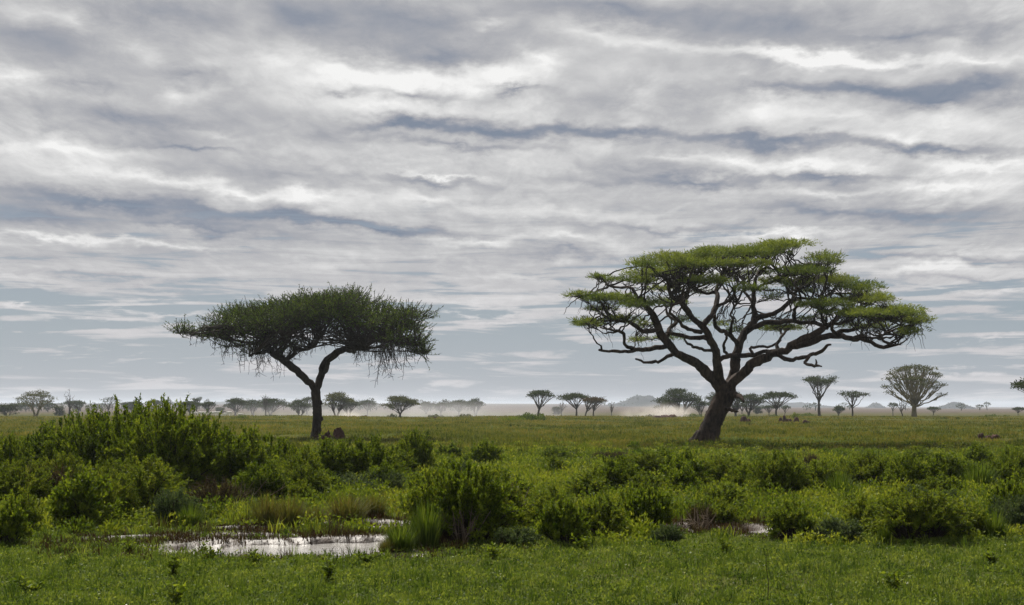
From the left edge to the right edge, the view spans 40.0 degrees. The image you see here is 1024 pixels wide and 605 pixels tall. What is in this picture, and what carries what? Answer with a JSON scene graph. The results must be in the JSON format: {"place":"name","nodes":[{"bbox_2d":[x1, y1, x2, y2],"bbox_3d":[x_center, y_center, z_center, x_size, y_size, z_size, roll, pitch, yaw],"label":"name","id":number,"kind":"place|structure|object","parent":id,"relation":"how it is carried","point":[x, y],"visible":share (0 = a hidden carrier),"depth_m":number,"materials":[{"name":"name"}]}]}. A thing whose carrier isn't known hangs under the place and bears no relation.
{"place":"outdoors","nodes":[
{"label":"outdoors","id":0,"kind":"place"},
{"bbox_2d":[181,525,767,556],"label":"water","id":1,"kind":"structure","parent":0,"point":[304,548],"depth_m":25.73,"materials":[{"name":"grey liquid"}]},
{"bbox_2d":[0,404,1023,604],"bbox_3d":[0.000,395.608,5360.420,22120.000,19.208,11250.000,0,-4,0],"label":"ground","id":2,"kind":"structure","parent":0,"point":[515,409],"depth_m":105.27,"materials":[{"name":"green plant"}]},
{"bbox_2d":[0,431,34,473],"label":"thorn shrub","id":3,"kind":"object","parent":2,"relation":"on","point":[10,451],"visible":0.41,"depth_m":41.02,"materials":[{"name":"green plant"}]},
{"bbox_2d":[0,488,36,543],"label":"thorn shrub","id":4,"kind":"object","parent":2,"relation":"on","point":[13,524],"visible":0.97,"depth_m":25.41,"materials":[{"name":"green plant"}]},
{"bbox_2d":[8,486,47,528],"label":"feathery shrub","id":5,"kind":"object","parent":2,"relation":"on","point":[33,515],"visible":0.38,"depth_m":27.54,"materials":[{"name":"green plant"}]},
{"bbox_2d":[0,455,56,502],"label":"feathery shrub","id":6,"kind":"object","parent":2,"relation":"on","point":[37,484],"visible":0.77,"depth_m":34.12,"materials":[{"name":"green plant"}]},
{"bbox_2d":[13,389,54,415],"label":"acacia tree","id":7,"kind":"object","parent":2,"relation":"on","point":[34,394],"visible":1,"depth_m":398.52,"materials":[{"name":"green plant"}]},
{"bbox_2d":[25,459,73,497],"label":"dry shrub","id":8,"kind":"object","parent":2,"relation":"on","point":[57,477],"visible":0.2,"depth_m":35.03,"materials":[{"name":"green plant"}]},
{"bbox_2d":[19,412,82,462],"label":"thorn shrub","id":9,"kind":"object","parent":2,"relation":"on","point":[34,438],"visible":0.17,"depth_m":46.35,"materials":[{"name":"green plant"}]},
{"bbox_2d":[25,448,93,481],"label":"feathery shrub","id":10,"kind":"object","parent":2,"relation":"on","point":[61,460],"visible":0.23,"depth_m":37.84,"materials":[{"name":"green plant"}]},
{"bbox_2d":[30,401,130,468],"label":"thorn shrub","id":11,"kind":"object","parent":2,"relation":"on","point":[72,443],"visible":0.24,"depth_m":41.12,"materials":[{"name":"green plant"}]},
{"bbox_2d":[44,460,127,525],"bbox_3d":[-8.719,3.934,28.818,1.668,1.443,1.672,1,-4,-15],"label":"thorn shrub","id":12,"kind":"object","parent":2,"relation":"on","point":[78,498],"visible":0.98,"depth_m":28.42,"materials":[{"name":"green plant"}]},
{"bbox_2d":[70,460,142,518],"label":"feathery shrub","id":13,"kind":"object","parent":2,"relation":"on","point":[124,491],"visible":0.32,"depth_m":30.60,"materials":[{"name":"green plant"}]},
{"bbox_2d":[65,393,196,472],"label":"thorn shrub","id":14,"kind":"object","parent":2,"relation":"on","point":[118,417],"visible":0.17,"depth_m":40.77,"materials":[{"name":"green plant"}]},
{"bbox_2d":[94,450,185,514],"bbox_3d":[-8.496,4.153,32.130,2.388,1.561,2.818,3,-5,-33],"label":"feathery shrub","id":15,"kind":"object","parent":2,"relation":"on","point":[151,479],"visible":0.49,"depth_m":31.91,"materials":[{"name":"green plant"}]},
{"bbox_2d":[93,393,223,486],"bbox_3d":[-9.806,4.027,40.104,4.063,3.056,3.878,1,-4,-18],"label":"thorn shrub","id":16,"kind":"object","parent":2,"relation":"on","point":[143,443],"visible":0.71,"depth_m":39.23,"materials":[{"name":"green plant"}]},
{"bbox_2d":[144,486,208,523],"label":"shrub","id":17,"kind":"object","parent":2,"relation":"on","point":[166,501],"visible":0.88,"depth_m":29.67,"materials":[{"name":"green plant"}]},
{"bbox_2d":[172,500,205,525],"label":"grass tussock","id":18,"kind":"object","parent":2,"relation":"on","point":[193,518],"depth_m":29.08,"materials":[{"name":"green plant"}]},
{"bbox_2d":[155,409,258,481],"bbox_3d":[-8.771,4.298,40.413,3.410,2.553,3.573,2,-5,-25],"label":"thorn shrub","id":19,"kind":"object","parent":2,"relation":"on","point":[221,443],"visible":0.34,"depth_m":39.77,"materials":[{"name":"green plant"}]},
{"bbox_2d":[183,474,259,509],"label":"dry shrub","id":20,"kind":"object","parent":2,"relation":"on","point":[213,491],"visible":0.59,"depth_m":32.57,"materials":[{"name":"green plant"}]},
{"bbox_2d":[200,421,284,482],"bbox_3d":[-7.907,4.464,40.325,3.392,2.180,2.756,-3,-5,39],"label":"thorn shrub","id":21,"kind":"object","parent":2,"relation":"on","point":[258,453],"visible":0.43,"depth_m":39.78,"materials":[{"name":"green plant"}]},
{"bbox_2d":[220,458,297,500],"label":"thorn shrub","id":22,"kind":"object","parent":2,"relation":"on","point":[254,477],"visible":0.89,"depth_m":35.72,"materials":[{"name":"green plant"}]},
{"bbox_2d":[246,488,289,525],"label":"grass tussock","id":23,"kind":"object","parent":2,"relation":"on","point":[264,511],"depth_m":29.43,"materials":[{"name":"green plant"}]},
{"bbox_2d":[254,398,289,414],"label":"acacia tree","id":24,"kind":"object","parent":2,"relation":"on","point":[273,403],"visible":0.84,"depth_m":428.15,"materials":[{"name":"plant"}]},
{"bbox_2d":[254,429,306,464],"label":"thorn shrub","id":25,"kind":"object","parent":2,"relation":"on","point":[282,446],"visible":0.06,"depth_m":41.14,"materials":[{"name":"green plant"}]},
{"bbox_2d":[268,491,313,526],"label":"grass tussock","id":26,"kind":"object","parent":2,"relation":"on","point":[288,514],"depth_m":29.10,"materials":[{"name":"green plant"}]},
{"bbox_2d":[261,442,330,487],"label":"feathery shrub","id":27,"kind":"object","parent":2,"relation":"on","point":[305,458],"visible":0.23,"depth_m":37.83,"materials":[{"name":"green plant"}]},
{"bbox_2d":[284,478,319,498],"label":"feathery shrub","id":28,"kind":"object","parent":2,"relation":"on","point":[298,489],"visible":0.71,"depth_m":35.40,"materials":[{"name":"green plant"}]},
{"bbox_2d":[162,282,443,437],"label":"acacia tree","id":29,"kind":"object","parent":2,"relation":"on","point":[272,327],"visible":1,"depth_m":104.59,"materials":[{"name":"green plant"}]},
{"bbox_2d":[277,461,331,491],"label":"feathery shrub","id":30,"kind":"object","parent":2,"relation":"on","point":[304,473],"visible":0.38,"depth_m":36.70,"materials":[{"name":"green plant"}]},
{"bbox_2d":[310,434,355,477],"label":"thorn shrub","id":31,"kind":"object","parent":2,"relation":"on","point":[330,455],"visible":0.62,"depth_m":44.23,"materials":[{"name":"green plant"}]},
{"bbox_2d":[323,391,354,415],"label":"acacia tree","id":32,"kind":"object","parent":2,"relation":"on","point":[335,400],"visible":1,"depth_m":368.53,"materials":[{"name":"green plant"}]},
{"bbox_2d":[316,490,373,521],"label":"grass tussock","id":33,"kind":"object","parent":2,"relation":"on","point":[345,508],"depth_m":30.75,"materials":[{"name":"green plant"}]},
{"bbox_2d":[329,471,379,489],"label":"shrub","id":34,"kind":"object","parent":2,"relation":"on","point":[348,476],"visible":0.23,"depth_m":39.96,"materials":[{"name":"green plant"}]},
{"bbox_2d":[335,432,406,476],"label":"thorn shrub","id":35,"kind":"object","parent":2,"relation":"on","point":[364,456],"visible":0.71,"depth_m":44.24,"materials":[{"name":"green plant"}]},
{"bbox_2d":[356,491,390,516],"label":"grass tussock","id":36,"kind":"object","parent":2,"relation":"on","point":[378,505],"depth_m":31.69,"materials":[{"name":"green plant"}]},
{"bbox_2d":[363,456,395,482],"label":"thorn shrub","id":37,"kind":"object","parent":2,"relation":"on","point":[383,464],"visible":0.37,"depth_m":41.32,"materials":[{"name":"green plant"}]},
{"bbox_2d":[359,467,406,490],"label":"shrub","id":38,"kind":"object","parent":2,"relation":"on","point":[399,482],"visible":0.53,"depth_m":40.85,"materials":[{"name":"green plant"}]},
{"bbox_2d":[380,519,419,550],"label":"grass tussock","id":39,"kind":"object","parent":2,"relation":"on","point":[401,538],"depth_m":24.37,"materials":[{"name":"green plant"}]},
{"bbox_2d":[381,396,422,416],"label":"acacia tree","id":40,"kind":"object","parent":2,"relation":"on","point":[399,402],"visible":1,"depth_m":367.99,"materials":[{"name":"green plant"}]},
{"bbox_2d":[388,443,420,474],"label":"feathery shrub","id":41,"kind":"object","parent":2,"relation":"on","point":[406,457],"visible":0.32,"depth_m":47.31,"materials":[{"name":"green plant"}]},
{"bbox_2d":[397,425,438,469],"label":"thorn shrub","id":42,"kind":"object","parent":2,"relation":"on","point":[422,447],"visible":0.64,"depth_m":49.50,"materials":[{"name":"green plant"}]},
{"bbox_2d":[22,508,814,562],"bbox_3d":[-1.303,4.473,26.892,14.944,0.556,9.407,0,-4,0],"label":"pond edge sedge","id":43,"kind":"object","parent":2,"relation":"on","point":[179,535],"visible":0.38,"depth_m":26.74,"materials":[{"name":"green plant"}]},
{"bbox_2d":[403,466,446,493],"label":"thorn shrub","id":44,"kind":"object","parent":2,"relation":"on","point":[417,477],"visible":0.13,"depth_m":38.43,"materials":[{"name":"green plant"}]},
{"bbox_2d":[406,491,446,548],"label":"grass tussock","id":45,"kind":"object","parent":2,"relation":"on","point":[428,528],"depth_m":24.90,"materials":[{"name":"green plant"}]},
{"bbox_2d":[396,467,458,542],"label":"feathery shrub","id":46,"kind":"object","parent":2,"relation":"on","point":[415,494],"visible":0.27,"depth_m":26.00,"materials":[{"name":"green plant"}]},
{"bbox_2d":[434,440,464,458],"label":"thorn shrub","id":47,"kind":"object","parent":2,"relation":"on","point":[452,447],"visible":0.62,"depth_m":64.44,"materials":[{"name":"green plant"}]},
{"bbox_2d":[440,509,490,544],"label":"dead shrub","id":48,"kind":"object","parent":2,"relation":"on","point":[463,530],"visible":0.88,"depth_m":25.36,"materials":[{"name":"brown wood"}]},
{"bbox_2d":[420,452,525,541],"bbox_3d":[-0.834,3.617,26.010,1.782,1.685,2.193,2,-5,-22],"label":"thorn shrub","id":49,"kind":"object","parent":2,"relation":"on","point":[485,497],"visible":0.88,"depth_m":25.72,"materials":[{"name":"green plant"}]},
{"bbox_2d":[467,435,504,464],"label":"thorn shrub","id":50,"kind":"object","parent":2,"relation":"on","point":[491,452],"visible":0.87,"depth_m":56.09,"materials":[{"name":"green plant"}]},
{"bbox_2d":[2,397,990,411],"bbox_3d":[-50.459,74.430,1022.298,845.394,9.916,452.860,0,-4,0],"label":"woodland","id":51,"kind":"object","parent":2,"relation":"on","point":[435,408],"visible":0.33,"depth_m":958.15,"materials":[{"name":"green plant"}]},
{"bbox_2d":[474,468,534,528],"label":"feathery shrub","id":52,"kind":"object","parent":2,"relation":"on","point":[517,499],"visible":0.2,"depth_m":27.51,"materials":[{"name":"green plant"}]},
{"bbox_2d":[0,515,1023,604],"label":"grass","id":53,"kind":"structure","parent":2,"relation":"on","point":[66,590],"depth_m":20.43,"materials":[{"name":"green plant"}]},
{"bbox_2d":[0,438,1023,546],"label":"undergrowth","id":54,"kind":"object","parent":2,"relation":"on","point":[807,497],"visible":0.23,"depth_m":35.29,"materials":[{"name":"green plant"}]},
{"bbox_2d":[0,414,1023,516],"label":"plain grass","id":55,"kind":"structure","parent":2,"relation":"on","point":[623,438],"depth_m":136.01,"materials":[{"name":"green plant"}]},
{"bbox_2d":[498,469,537,499],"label":"thorn shrub","id":56,"kind":"object","parent":2,"relation":"on","point":[521,485],"visible":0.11,"depth_m":34.67,"materials":[{"name":"green plant"}]},
{"bbox_2d":[493,525,543,545],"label":"shrub","id":57,"kind":"object","parent":2,"relation":"on","point":[509,536],"visible":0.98,"depth_m":24.81,"materials":[{"name":"grey plant"}]},
{"bbox_2d":[522,495,558,524],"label":"feathery shrub","id":58,"kind":"object","parent":2,"relation":"on","point":[536,506],"visible":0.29,"depth_m":28.73,"materials":[{"name":"green plant"}]},
{"bbox_2d":[526,389,558,415],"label":"acacia tree","id":59,"kind":"object","parent":2,"relation":"on","point":[534,394],"visible":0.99,"depth_m":328.60,"materials":[{"name":"plant"}]},
{"bbox_2d":[527,484,574,510],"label":"feathery shrub","id":60,"kind":"object","parent":2,"relation":"on","point":[555,494],"visible":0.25,"depth_m":30.70,"materials":[{"name":"green plant"}]},
{"bbox_2d":[533,488,592,544],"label":"thorn shrub","id":61,"kind":"object","parent":2,"relation":"on","point":[553,522],"visible":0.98,"depth_m":25.25,"materials":[{"name":"green plant"}]},
{"bbox_2d":[556,392,591,415],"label":"acacia tree","id":62,"kind":"object","parent":2,"relation":"on","point":[568,397],"visible":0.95,"depth_m":348.44,"materials":[{"name":"plant"}]},
{"bbox_2d":[564,471,612,499],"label":"feathery shrub","id":63,"kind":"object","parent":2,"relation":"on","point":[592,485],"visible":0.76,"depth_m":36.55,"materials":[{"name":"green plant"}]},
{"bbox_2d":[577,492,626,536],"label":"feathery shrub","id":64,"kind":"object","parent":2,"relation":"on","point":[606,515],"visible":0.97,"depth_m":26.61,"materials":[{"name":"green plant"}]},
{"bbox_2d":[592,453,642,490],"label":"thorn shrub","id":65,"kind":"object","parent":2,"relation":"on","point":[617,472],"visible":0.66,"depth_m":39.73,"materials":[{"name":"green plant"}]},
{"bbox_2d":[621,469,663,490],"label":"feathery shrub","id":66,"kind":"object","parent":2,"relation":"on","point":[637,480],"visible":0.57,"depth_m":38.98,"materials":[{"name":"green plant"}]},
{"bbox_2d":[624,450,666,475],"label":"feathery shrub","id":67,"kind":"object","parent":2,"relation":"on","point":[648,461],"visible":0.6,"depth_m":47.74,"materials":[{"name":"green plant"}]},
{"bbox_2d":[623,475,675,528],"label":"thorn shrub","id":68,"kind":"object","parent":2,"relation":"on","point":[655,506],"visible":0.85,"depth_m":27.62,"materials":[{"name":"green plant"}]},
{"bbox_2d":[648,523,688,543],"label":"shrub","id":69,"kind":"object","parent":2,"relation":"on","point":[673,532],"visible":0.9,"depth_m":25.82,"materials":[{"name":"grey plant"}]},
{"bbox_2d":[660,388,700,416],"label":"acacia tree","id":70,"kind":"object","parent":2,"relation":"on","point":[675,399],"visible":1,"depth_m":348.16,"materials":[{"name":"green plant"}]},
{"bbox_2d":[662,459,702,493],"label":"thorn shrub","id":71,"kind":"object","parent":2,"relation":"on","point":[683,475],"visible":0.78,"depth_m":38.85,"materials":[{"name":"green plant"}]},
{"bbox_2d":[658,441,713,485],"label":"thorn shrub","id":72,"kind":"object","parent":2,"relation":"on","point":[677,462],"visible":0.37,"depth_m":40.90,"materials":[{"name":"green plant"}]},
{"bbox_2d":[684,497,715,529],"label":"dry shrub","id":73,"kind":"object","parent":2,"relation":"on","point":[710,514],"visible":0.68,"depth_m":29.70,"materials":[{"name":"brown plant"}]},
{"bbox_2d":[697,455,738,485],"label":"feathery shrub","id":74,"kind":"object","parent":2,"relation":"on","point":[711,466],"visible":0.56,"depth_m":43.28,"materials":[{"name":"green plant"}]},
{"bbox_2d":[693,481,750,513],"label":"feathery shrub","id":75,"kind":"object","parent":2,"relation":"on","point":[732,493],"visible":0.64,"depth_m":31.85,"materials":[{"name":"green plant"}]},
{"bbox_2d":[711,500,743,524],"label":"feathery shrub","id":76,"kind":"object","parent":2,"relation":"on","point":[730,511],"visible":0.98,"depth_m":29.65,"materials":[{"name":"green plant"}]},
{"bbox_2d":[727,462,752,486],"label":"feathery shrub","id":77,"kind":"object","parent":2,"relation":"on","point":[737,477],"visible":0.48,"depth_m":40.72,"materials":[{"name":"green plant"}]},
{"bbox_2d":[734,393,764,415],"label":"acacia tree","id":78,"kind":"object","parent":2,"relation":"on","point":[750,398],"visible":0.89,"depth_m":358.26,"materials":[{"name":"plant"}]},
{"bbox_2d":[561,236,938,442],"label":"acacia tree","id":79,"kind":"object","parent":2,"relation":"on","point":[701,260],"visible":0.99,"depth_m":93.88,"materials":[{"name":"green plant"}]},
{"bbox_2d":[756,391,797,414],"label":"acacia tree","id":80,"kind":"object","parent":2,"relation":"on","point":[772,395],"visible":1,"depth_m":343.25,"materials":[{"name":"green plant"}]},
{"bbox_2d":[744,449,815,499],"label":"feathery shrub","id":81,"kind":"object","parent":2,"relation":"on","point":[783,471],"visible":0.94,"depth_m":37.06,"materials":[{"name":"green plant"}]},
{"bbox_2d":[760,498,821,539],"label":"feathery shrub","id":82,"kind":"object","parent":2,"relation":"on","point":[788,519],"visible":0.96,"depth_m":26.42,"materials":[{"name":"green plant"}]},
{"bbox_2d":[800,375,839,415],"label":"acacia tree","id":83,"kind":"object","parent":2,"relation":"on","point":[819,381],"visible":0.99,"depth_m":328.83,"materials":[{"name":"green plant"}]},
{"bbox_2d":[804,458,846,488],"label":"feathery shrub","id":84,"kind":"object","parent":2,"relation":"on","point":[819,471],"visible":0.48,"depth_m":39.59,"materials":[{"name":"green plant"}]},
{"bbox_2d":[809,515,864,540],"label":"shrub","id":85,"kind":"object","parent":2,"relation":"on","point":[835,526],"visible":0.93,"depth_m":25.91,"materials":[{"name":"grey plant"}]},
{"bbox_2d":[821,469,855,494],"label":"grass tussock","id":86,"kind":"object","parent":2,"relation":"on","point":[836,482],"depth_m":38.04,"materials":[{"name":"green plant"}]},
{"bbox_2d":[841,493,880,529],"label":"feathery shrub","id":87,"kind":"object","parent":2,"relation":"on","point":[857,510],"visible":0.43,"depth_m":27.75,"materials":[{"name":"green plant"}]},
{"bbox_2d":[837,449,904,485],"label":"feathery shrub","id":88,"kind":"object","parent":2,"relation":"on","point":[867,465],"visible":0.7,"depth_m":42.58,"materials":[{"name":"green plant"}]},
{"bbox_2d":[858,493,899,533],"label":"feathery shrub","id":89,"kind":"object","parent":2,"relation":"on","point":[868,512],"visible":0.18,"depth_m":27.18,"materials":[{"name":"green plant"}]},
{"bbox_2d":[880,568,913,590],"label":"leafy herb","id":90,"kind":"object","parent":2,"relation":"on","point":[893,582],"visible":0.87,"depth_m":19.16,"materials":[{"name":"green plant"}]},
{"bbox_2d":[879,451,930,487],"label":"thorn shrub","id":91,"kind":"object","parent":2,"relation":"on","point":[909,470],"visible":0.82,"depth_m":40.86,"materials":[{"name":"green plant"}]},
{"bbox_2d":[880,364,947,416],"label":"acacia tree","id":92,"kind":"object","parent":2,"relation":"on","point":[913,398],"visible":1,"depth_m":328.28,"materials":[{"name":"green plant"}]},
{"bbox_2d":[863,485,979,540],"bbox_3d":[7.425,3.905,25.971,2.160,1.057,1.830,1,-4,-11],"label":"feathery shrub","id":93,"kind":"object","parent":2,"relation":"on","point":[920,514],"visible":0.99,"depth_m":25.67,"materials":[{"name":"green leaf"},{"name":"twig"}]},
{"bbox_2d":[909,475,944,490],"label":"feathery shrub","id":94,"kind":"object","parent":2,"relation":"on","point":[932,483],"visible":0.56,"depth_m":37.75,"materials":[{"name":"green plant"}]},
{"bbox_2d":[929,470,965,490],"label":"thorn shrub","id":95,"kind":"object","parent":2,"relation":"on","point":[953,481],"visible":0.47,"depth_m":37.91,"materials":[{"name":"green plant"}]},
{"bbox_2d":[923,449,977,478],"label":"thorn shrub","id":96,"kind":"object","parent":2,"relation":"on","point":[947,466],"visible":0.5,"depth_m":42.87,"materials":[{"name":"green plant"}]},
{"bbox_2d":[940,496,992,537],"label":"feathery shrub","id":97,"kind":"object","parent":2,"relation":"on","point":[977,522],"visible":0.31,"depth_m":26.34,"materials":[{"name":"green plant"}]},
{"bbox_2d":[954,457,1000,487],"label":"grass tussock","id":98,"kind":"object","parent":2,"relation":"on","point":[976,474],"depth_m":40.87,"materials":[{"name":"green plant"}]},
{"bbox_2d":[962,443,995,464],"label":"thorn shrub","id":99,"kind":"object","parent":2,"relation":"on","point":[979,455],"visible":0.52,"depth_m":57.77,"materials":[{"name":"green plant"}]},
{"bbox_2d":[981,507,1014,539],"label":"grass tussock","id":100,"kind":"object","parent":2,"relation":"on","point":[993,525],"depth_m":26.17,"materials":[{"name":"green plant"}]},
{"bbox_2d":[979,456,1023,485],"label":"thorn shrub","id":101,"kind":"object","parent":2,"relation":"on","point":[1006,468],"visible":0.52,"depth_m":42.03,"materials":[{"name":"green plant"}]},
{"bbox_2d":[985,446,1023,468],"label":"feathery shrub","id":102,"kind":"object","parent":2,"relation":"on","point":[1018,455],"visible":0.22,"depth_m":43.49,"materials":[{"name":"green plant"}]},
{"bbox_2d":[986,494,1023,527],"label":"shrub","id":103,"kind":"object","parent":2,"relation":"on","point":[1014,512],"visible":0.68,"depth_m":27.84,"materials":[{"name":"grey plant"}]},
{"bbox_2d":[986,467,1023,513],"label":"thorn shrub","id":104,"kind":"object","parent":2,"relation":"on","point":[1012,489],"visible":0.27,"depth_m":29.29,"materials":[{"name":"green plant"}]},
{"bbox_2d":[0,0,1023,406],"label":"sky","id":105,"kind":"structure","parent":0,"point":[161,161],"materials":[{"name":"grey"}]},
{"bbox_2d":[605,395,686,406],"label":"hill","id":106,"kind":"structure","parent":0,"point":[644,401],"depth_m":2532.27,"materials":[{"name":"grey"}]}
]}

